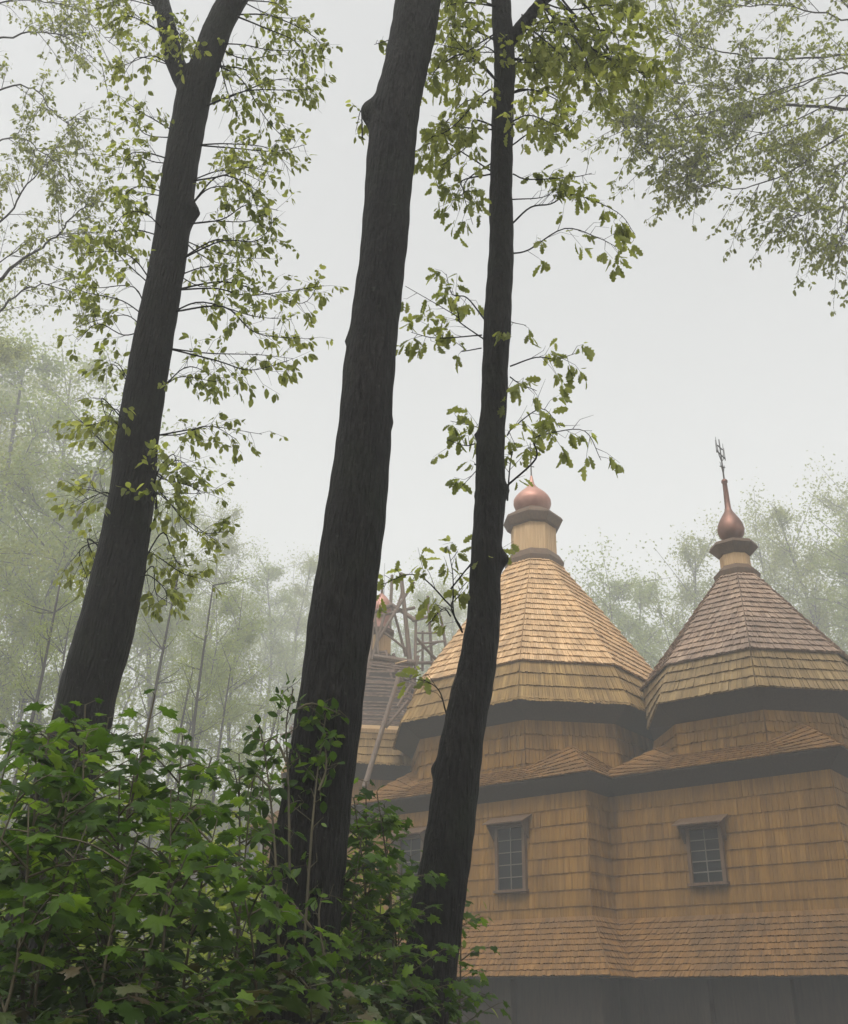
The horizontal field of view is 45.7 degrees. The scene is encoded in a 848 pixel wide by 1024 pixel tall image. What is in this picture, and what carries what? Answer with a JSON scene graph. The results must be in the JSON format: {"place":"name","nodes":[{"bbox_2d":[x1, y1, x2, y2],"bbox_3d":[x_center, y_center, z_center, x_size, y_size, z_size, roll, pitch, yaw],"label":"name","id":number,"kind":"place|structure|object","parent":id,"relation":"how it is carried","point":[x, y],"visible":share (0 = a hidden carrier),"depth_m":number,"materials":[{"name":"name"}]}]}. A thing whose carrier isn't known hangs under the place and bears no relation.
{"place":"outdoors","nodes":[
{"label":"outdoors","id":0,"kind":"place"},
{"bbox_2d":[0,784,279,979],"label":"ground","id":1,"kind":"structure","parent":0,"point":[276,807],"depth_m":85.86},
{"bbox_2d":[0,724,63,1013],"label":"maple sapling","id":2,"kind":"object","parent":1,"relation":"on","point":[28,745],"visible":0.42,"depth_m":4.59,"materials":[{"name":"green plant"}]},
{"bbox_2d":[0,329,82,599],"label":"forest tree","id":3,"kind":"object","parent":1,"relation":"on","point":[2,426],"visible":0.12,"depth_m":120.81,"materials":[{"name":"green plant"}]},
{"bbox_2d":[0,238,83,740],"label":"forest tree","id":4,"kind":"object","parent":1,"relation":"on","point":[6,356],"visible":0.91,"depth_m":64.17,"materials":[{"name":"green plant"}]},
{"bbox_2d":[0,581,87,827],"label":"young tree","id":5,"kind":"object","parent":1,"relation":"on","point":[36,699],"visible":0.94,"depth_m":40.77,"materials":[{"name":"green plant"}]},
{"bbox_2d":[7,599,81,826],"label":"young tree","id":6,"kind":"object","parent":1,"relation":"on","point":[63,652],"visible":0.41,"depth_m":47.60,"materials":[{"name":"green plant"}]},
{"bbox_2d":[0,701,90,1022],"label":"maple sapling","id":7,"kind":"object","parent":1,"relation":"on","point":[67,712],"visible":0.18,"depth_m":4.99,"materials":[{"name":"green plant"}]},
{"bbox_2d":[0,756,93,1023],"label":"maple sapling","id":8,"kind":"object","parent":1,"relation":"on","point":[46,777],"visible":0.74,"depth_m":3.86,"materials":[{"name":"green plant"}]},
{"bbox_2d":[0,316,110,673],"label":"forest tree","id":9,"kind":"object","parent":1,"relation":"on","point":[41,368],"visible":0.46,"depth_m":88.41,"materials":[{"name":"green plant"}]},
{"bbox_2d":[0,523,115,859],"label":"forest tree","id":10,"kind":"object","parent":1,"relation":"on","point":[24,625],"visible":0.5,"depth_m":62.73,"materials":[{"name":"green plant"}]},
{"bbox_2d":[0,739,126,1016],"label":"maple sapling","id":11,"kind":"object","parent":1,"relation":"on","point":[56,761],"visible":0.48,"depth_m":4.27,"materials":[{"name":"green plant"}]},
{"bbox_2d":[0,315,144,749],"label":"forest tree","id":12,"kind":"object","parent":1,"relation":"on","point":[45,383],"visible":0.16,"depth_m":103.71,"materials":[{"name":"green plant"}]},
{"bbox_2d":[0,773,154,1022],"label":"maple sapling","id":13,"kind":"object","parent":1,"relation":"on","point":[74,789],"visible":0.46,"depth_m":3.93,"materials":[{"name":"green plant"}]},
{"bbox_2d":[0,0,163,337],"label":"broadleaf tree","id":14,"kind":"object","parent":1,"relation":"on","point":[84,65],"visible":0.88,"depth_m":27.24,"materials":[{"name":"green plant"}]},
{"bbox_2d":[0,713,165,1017],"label":"maple sapling","id":15,"kind":"object","parent":1,"relation":"on","point":[152,777],"visible":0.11,"depth_m":5.21,"materials":[{"name":"green plant"}]},
{"bbox_2d":[0,717,169,1022],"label":"maple sapling","id":16,"kind":"object","parent":1,"relation":"on","point":[99,738],"visible":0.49,"depth_m":4.31,"materials":[{"name":"green plant"}]},
{"bbox_2d":[40,653,132,737],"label":"young tree","id":17,"kind":"object","parent":1,"relation":"on","point":[118,691],"visible":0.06,"depth_m":54.91,"materials":[{"name":"green plant"}]},
{"bbox_2d":[1,698,172,1005],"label":"maple sapling","id":18,"kind":"object","parent":1,"relation":"on","point":[109,757],"visible":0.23,"depth_m":4.88,"materials":[{"name":"green plant"}]},
{"bbox_2d":[0,795,187,1023],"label":"maple sapling","id":19,"kind":"object","parent":1,"relation":"on","point":[65,916],"visible":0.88,"depth_m":3.45,"materials":[{"name":"green plant"}]},
{"bbox_2d":[0,822,189,1023],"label":"maple sapling","id":20,"kind":"object","parent":1,"relation":"on","point":[54,997],"visible":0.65,"depth_m":3.59,"materials":[{"name":"green plant"}]},
{"bbox_2d":[88,686,126,840],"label":"young tree","id":21,"kind":"object","parent":1,"relation":"on","point":[112,749],"visible":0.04,"depth_m":62.00,"materials":[{"name":"green plant"}]},
{"bbox_2d":[0,308,221,822],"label":"forest tree","id":22,"kind":"object","parent":1,"relation":"on","point":[70,465],"visible":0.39,"depth_m":70.80,"materials":[{"name":"green plant"}]},
{"bbox_2d":[36,746,206,1023],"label":"maple sapling","id":23,"kind":"object","parent":1,"relation":"on","point":[138,785],"visible":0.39,"depth_m":4.46,"materials":[{"name":"green plant"}]},
{"bbox_2d":[54,689,206,1001],"bbox_3d":[-1.357,1.692,4.573,1.011,1.835,0.680,-22,-35,38],"label":"maple sapling","id":24,"kind":"object","parent":1,"relation":"on","point":[183,750],"visible":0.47,"depth_m":4.78,"materials":[{"name":"green plant"}]},
{"bbox_2d":[41,769,224,1023],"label":"maple sapling","id":25,"kind":"object","parent":1,"relation":"on","point":[94,828],"visible":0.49,"depth_m":3.92,"materials":[{"name":"green plant"}]},
{"bbox_2d":[18,821,280,1023],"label":"maple sapling","id":26,"kind":"object","parent":1,"relation":"on","point":[130,915],"visible":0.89,"depth_m":3.61,"materials":[{"name":"green plant"}]},
{"bbox_2d":[54,482,260,845],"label":"forest tree","id":27,"kind":"object","parent":1,"relation":"on","point":[158,629],"visible":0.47,"depth_m":91.20,"materials":[{"name":"green plant"}]},
{"bbox_2d":[85,784,232,1023],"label":"maple sapling","id":28,"kind":"object","parent":1,"relation":"on","point":[178,806],"visible":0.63,"depth_m":3.90,"materials":[{"name":"green plant"}]},
{"bbox_2d":[56,405,261,724],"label":"forest tree","id":29,"kind":"object","parent":1,"relation":"on","point":[135,640],"visible":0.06,"depth_m":106.55,"materials":[{"name":"green plant"}]},
{"bbox_2d":[107,550,214,849],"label":"young tree","id":30,"kind":"object","parent":1,"relation":"on","point":[163,648],"visible":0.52,"depth_m":45.68,"materials":[{"name":"green plant"}]},
{"bbox_2d":[127,641,201,936],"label":"young tree","id":31,"kind":"object","parent":1,"relation":"on","point":[175,750],"visible":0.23,"depth_m":50.74,"materials":[{"name":"green plant"}]},
{"bbox_2d":[71,839,259,1023],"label":"maple sapling","id":32,"kind":"object","parent":1,"relation":"on","point":[221,872],"visible":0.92,"depth_m":3.59,"materials":[{"name":"green plant"}]},
{"bbox_2d":[0,0,348,1021],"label":"broadleaf tree","id":33,"kind":"object","parent":1,"relation":"on","point":[104,632],"visible":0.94,"depth_m":10.48,"materials":[{"name":"green plant"}]},
{"bbox_2d":[97,726,257,1022],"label":"maple sapling","id":34,"kind":"object","parent":1,"relation":"on","point":[197,768],"visible":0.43,"depth_m":5.09,"materials":[{"name":"green plant"}]},
{"bbox_2d":[142,684,213,933],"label":"young tree","id":35,"kind":"object","parent":1,"relation":"on","point":[187,740],"visible":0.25,"depth_m":57.67,"materials":[{"name":"green plant"}]},
{"bbox_2d":[91,769,272,1008],"bbox_3d":[-1.188,1.887,4.586,0.965,1.336,0.688,-2,-27,6],"label":"maple sapling","id":36,"kind":"object","parent":1,"relation":"on","point":[194,784],"visible":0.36,"depth_m":4.64,"materials":[{"name":"green plant"}]},
{"bbox_2d":[109,565,280,853],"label":"forest tree","id":37,"kind":"object","parent":1,"relation":"on","point":[208,670],"visible":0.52,"depth_m":69.83,"materials":[{"name":"green plant"}]},
{"bbox_2d":[138,748,253,1019],"bbox_3d":[-1.305,2.148,5.361,0.627,1.720,1.077,17,-31,-28],"label":"maple sapling","id":38,"kind":"object","parent":1,"relation":"on","point":[214,785],"visible":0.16,"depth_m":5.56,"materials":[{"name":"green plant"}]},
{"bbox_2d":[143,805,267,1021],"bbox_3d":[-0.893,1.723,4.014,0.605,1.108,0.430,-17,-32,32],"label":"maple sapling","id":39,"kind":"object","parent":1,"relation":"on","point":[203,920],"visible":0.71,"depth_m":4.00,"materials":[{"name":"green plant"}]},
{"bbox_2d":[140,476,291,804],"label":"forest tree","id":40,"kind":"object","parent":1,"relation":"on","point":[232,548],"visible":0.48,"depth_m":119.50,"materials":[{"name":"green plant"}]},
{"bbox_2d":[166,568,266,949],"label":"young tree","id":41,"kind":"object","parent":1,"relation":"on","point":[197,698],"visible":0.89,"depth_m":47.56,"materials":[{"name":"green plant"}]},
{"bbox_2d":[154,536,284,891],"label":"forest tree","id":42,"kind":"object","parent":1,"relation":"on","point":[249,630],"visible":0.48,"depth_m":77.90,"materials":[{"name":"green plant"}]},
{"bbox_2d":[0,946,439,1023],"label":"ground cover","id":43,"kind":"object","parent":1,"relation":"on","point":[294,1003],"visible":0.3,"depth_m":3.83,"materials":[{"name":"green plant"}]},
{"bbox_2d":[193,623,257,957],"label":"young tree","id":44,"kind":"object","parent":1,"relation":"on","point":[220,739],"visible":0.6,"depth_m":55.85,"materials":[{"name":"green plant"}]},
{"bbox_2d":[175,748,284,1023],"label":"maple sapling","id":45,"kind":"object","parent":1,"relation":"on","point":[242,771],"visible":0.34,"depth_m":5.74,"materials":[{"name":"green plant"}]},
{"bbox_2d":[0,742,498,1023],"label":"undergrowth","id":46,"kind":"object","parent":1,"relation":"on","point":[206,956],"visible":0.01,"depth_m":11.42,"materials":[{"name":"green plant"}]},
{"bbox_2d":[225,662,302,953],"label":"young tree","id":47,"kind":"object","parent":1,"relation":"on","point":[272,732],"visible":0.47,"depth_m":50.80,"materials":[{"name":"green plant"}]},
{"bbox_2d":[212,531,318,799],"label":"forest tree","id":48,"kind":"object","parent":1,"relation":"on","point":[272,572],"visible":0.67,"depth_m":127.75,"materials":[{"name":"green plant"}]},
{"bbox_2d":[197,856,340,1023],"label":"maple sapling","id":49,"kind":"object","parent":1,"relation":"on","point":[265,913],"visible":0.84,"depth_m":4.11,"materials":[{"name":"green plant"}]},
{"bbox_2d":[242,677,298,935],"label":"young tree","id":50,"kind":"object","parent":1,"relation":"on","point":[258,843],"visible":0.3,"depth_m":62.30,"materials":[{"name":"green plant"}]},
{"bbox_2d":[192,795,358,1023],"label":"maple sapling","id":51,"kind":"object","parent":1,"relation":"on","point":[226,945],"visible":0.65,"depth_m":4.83,"materials":[{"name":"green plant"}]},
{"bbox_2d":[205,768,353,1019],"bbox_3d":[-0.915,2.426,6.119,1.023,1.812,0.769,1,-27,0],"label":"maple sapling","id":52,"kind":"object","parent":1,"relation":"on","point":[275,777],"visible":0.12,"depth_m":6.29,"materials":[{"name":"green plant"}]},
{"bbox_2d":[252,544,318,755],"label":"forest tree","id":53,"kind":"object","parent":1,"relation":"on","point":[309,568],"visible":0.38,"depth_m":138.66,"materials":[{"name":"green plant"}]},
{"bbox_2d":[277,628,305,719],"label":"forest tree","id":54,"kind":"object","parent":1,"relation":"on","point":[297,679],"visible":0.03,"depth_m":147.45,"materials":[{"name":"green plant"}]},
{"bbox_2d":[260,926,394,1023],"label":"maple sapling","id":55,"kind":"object","parent":1,"relation":"on","point":[322,996],"visible":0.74,"depth_m":4.17,"materials":[{"name":"green plant"}]},
{"bbox_2d":[246,0,440,1023],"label":"broadleaf tree","id":56,"kind":"object","parent":1,"relation":"on","point":[340,622],"visible":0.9,"depth_m":6.56,"materials":[{"name":"brown plant"}]},
{"bbox_2d":[238,673,352,995],"bbox_3d":[-0.715,1.707,5.488,0.696,1.727,0.389,1,-27,0],"label":"climbing plant","id":57,"kind":"object","parent":56,"relation":"attached to","point":[321,758],"visible":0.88,"depth_m":5.63,"materials":[{"name":"green plant"}]},
{"bbox_2d":[289,851,409,1023],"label":"maple sapling","id":58,"kind":"object","parent":1,"relation":"on","point":[397,985],"visible":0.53,"depth_m":5.57,"materials":[{"name":"green plant"}]},
{"bbox_2d":[333,896,391,1019],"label":"maple sapling","id":59,"kind":"object","parent":1,"relation":"on","point":[356,933],"visible":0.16,"depth_m":6.42,"materials":[{"name":"green plant"}]},
{"bbox_2d":[328,808,410,1011],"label":"maple sapling","id":60,"kind":"object","parent":1,"relation":"on","point":[387,835],"visible":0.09,"depth_m":6.52,"materials":[{"name":"green plant"}]},
{"bbox_2d":[312,828,432,1021],"bbox_3d":[-0.329,2.522,5.678,0.768,1.420,0.919,1,-27,0],"label":"maple sapling","id":61,"kind":"object","parent":1,"relation":"on","point":[382,886],"visible":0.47,"depth_m":5.75,"materials":[{"name":"green plant"}]},
{"bbox_2d":[342,777,420,1013],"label":"maple sapling","id":62,"kind":"object","parent":1,"relation":"on","point":[404,916],"visible":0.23,"depth_m":6.42,"materials":[{"name":"green plant"}]},
{"bbox_2d":[350,799,413,1012],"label":"maple sapling","id":63,"kind":"object","parent":1,"relation":"on","point":[396,838],"visible":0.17,"depth_m":7.14,"materials":[{"name":"green plant"}]},
{"bbox_2d":[355,875,409,1016],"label":"maple sapling","id":64,"kind":"object","parent":1,"relation":"on","point":[375,898],"visible":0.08,"depth_m":7.26,"materials":[{"name":"green plant"}]},
{"bbox_2d":[338,921,441,1017],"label":"maple sapling","id":65,"kind":"object","parent":1,"relation":"on","point":[436,981],"visible":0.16,"depth_m":6.24,"materials":[{"name":"green plant"}]},
{"bbox_2d":[373,889,413,980],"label":"maple sapling","id":66,"kind":"object","parent":1,"relation":"on","point":[398,904],"visible":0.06,"depth_m":7.54,"materials":[{"name":"green plant"}]},
{"bbox_2d":[333,859,460,1023],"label":"maple sapling","id":67,"kind":"object","parent":1,"relation":"on","point":[391,952],"visible":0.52,"depth_m":5.79,"materials":[{"name":"green plant"}]},
{"bbox_2d":[338,859,462,1016],"bbox_3d":[-0.189,3.346,7.255,0.888,1.603,0.621,13,-29,-22],"label":"maple sapling","id":68,"kind":"object","parent":1,"relation":"on","point":[407,872],"visible":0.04,"depth_m":7.43,"materials":[{"name":"green plant"}]},
{"bbox_2d":[343,795,458,1020],"bbox_3d":[-0.279,2.514,5.918,0.910,1.674,0.695,-10,-29,22],"label":"maple sapling","id":69,"kind":"object","parent":1,"relation":"on","point":[359,824],"visible":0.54,"depth_m":5.98,"materials":[{"name":"green plant"}]},
{"bbox_2d":[340,785,470,1023],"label":"maple sapling","id":70,"kind":"object","parent":1,"relation":"on","point":[408,880],"visible":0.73,"depth_m":6.11,"materials":[{"name":"green plant"}]},
{"bbox_2d":[350,896,484,1023],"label":"maple sapling","id":71,"kind":"object","parent":1,"relation":"on","point":[476,998],"visible":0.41,"depth_m":6.04,"materials":[{"name":"green plant"}]},
{"bbox_2d":[0,509,847,798],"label":"distant wood","id":72,"kind":"object","parent":1,"relation":"on","point":[160,714],"visible":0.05,"depth_m":154.04,"materials":[{"name":"green plant"}]},
{"bbox_2d":[382,934,466,1020],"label":"maple sapling","id":73,"kind":"object","parent":1,"relation":"on","point":[456,995],"visible":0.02,"depth_m":7.25,"materials":[{"name":"green plant"}]},
{"bbox_2d":[390,550,468,681],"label":"forest tree","id":74,"kind":"object","parent":1,"relation":"on","point":[421,623],"visible":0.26,"depth_m":140.17,"materials":[{"name":"green plant"}]},
{"bbox_2d":[394,850,488,1022],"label":"maple sapling","id":75,"kind":"object","parent":1,"relation":"on","point":[411,867],"visible":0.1,"depth_m":7.74,"materials":[{"name":"green plant"}]},
{"bbox_2d":[420,574,467,673],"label":"forest tree","id":76,"kind":"object","parent":1,"relation":"on","point":[457,611],"visible":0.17,"depth_m":137.69,"materials":[{"name":"green plant"}]},
{"bbox_2d":[448,999,475,1023],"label":"maple sapling","id":77,"kind":"object","parent":1,"relation":"on","point":[452,1018],"visible":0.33,"depth_m":6.59,"materials":[{"name":"green plant"}]},
{"bbox_2d":[452,900,500,1023],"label":"maple sapling","id":78,"kind":"object","parent":1,"relation":"on","point":[474,981],"visible":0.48,"depth_m":7.15,"materials":[{"name":"green plant"}]},
{"bbox_2d":[452,889,511,1023],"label":"maple sapling","id":79,"kind":"object","parent":1,"relation":"on","point":[482,920],"visible":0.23,"depth_m":7.67,"materials":[{"name":"green plant"}]},
{"bbox_2d":[376,0,681,1023],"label":"oak tree","id":80,"kind":"object","parent":1,"relation":"on","point":[450,828],"visible":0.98,"depth_m":8.85,"materials":[{"name":"green plant"}]},
{"bbox_2d":[250,437,847,1023],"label":"wooden church","id":81,"kind":"structure","parent":1,"relation":"on","point":[664,841],"depth_m":30.26,"materials":[{"name":"brown wood"}]},
{"bbox_2d":[362,572,446,787],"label":"scaffolding","id":82,"kind":"object","parent":81,"relation":"attached to","point":[401,664],"visible":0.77,"depth_m":44.36,"materials":[{"name":"grey wood"}]},
{"bbox_2d":[390,826,426,899],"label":"window","id":83,"kind":"structure","parent":81,"relation":"in","point":[415,839],"depth_m":34.00,"materials":[{"name":"grey glass"}]},
{"bbox_2d":[482,814,531,893],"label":"window","id":84,"kind":"structure","parent":81,"relation":"in","point":[509,834],"depth_m":31.49,"materials":[{"name":"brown glass"}]},
{"bbox_2d":[672,814,729,886],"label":"window","id":85,"kind":"structure","parent":81,"relation":"in","point":[703,837],"depth_m":29.00,"materials":[{"name":"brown glass"}]},
{"bbox_2d":[556,527,716,667],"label":"forest tree","id":86,"kind":"object","parent":1,"relation":"on","point":[617,591],"visible":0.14,"depth_m":109.36,"materials":[{"name":"green plant"}]},
{"bbox_2d":[591,560,683,665],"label":"forest tree","id":87,"kind":"object","parent":1,"relation":"on","point":[640,592],"visible":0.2,"depth_m":119.11,"materials":[{"name":"green plant"}]},
{"bbox_2d":[630,569,714,669],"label":"forest tree","id":88,"kind":"object","parent":1,"relation":"on","point":[654,656],"visible":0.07,"depth_m":102.67,"materials":[{"name":"green plant"}]},
{"bbox_2d":[626,508,724,662],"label":"forest tree","id":89,"kind":"object","parent":1,"relation":"on","point":[703,550],"visible":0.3,"depth_m":111.66,"materials":[{"name":"green plant"}]},
{"bbox_2d":[573,0,847,316],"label":"broadleaf tree","id":90,"kind":"object","parent":1,"relation":"on","point":[700,157],"visible":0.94,"depth_m":26.24,"materials":[{"name":"green plant"}]},
{"bbox_2d":[697,467,846,647],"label":"forest tree","id":91,"kind":"object","parent":1,"relation":"on","point":[756,553],"visible":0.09,"depth_m":119.83,"materials":[{"name":"green plant"}]},
{"bbox_2d":[742,476,847,654],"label":"forest tree","id":92,"kind":"object","parent":1,"relation":"on","point":[817,615],"visible":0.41,"depth_m":101.90,"materials":[{"name":"green plant"}]},
{"bbox_2d":[781,446,847,653],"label":"forest tree","id":93,"kind":"object","parent":1,"relation":"on","point":[832,507],"visible":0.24,"depth_m":114.12,"materials":[{"name":"green plant"}]},
{"bbox_2d":[782,494,847,652],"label":"forest tree","id":94,"kind":"object","parent":1,"relation":"on","point":[840,570],"visible":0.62,"depth_m":94.61,"materials":[{"name":"green plant"}]},
{"bbox_2d":[0,0,847,799],"label":"sky","id":95,"kind":"structure","parent":0,"point":[691,347],"materials":[{"name":"white"}]}
]}

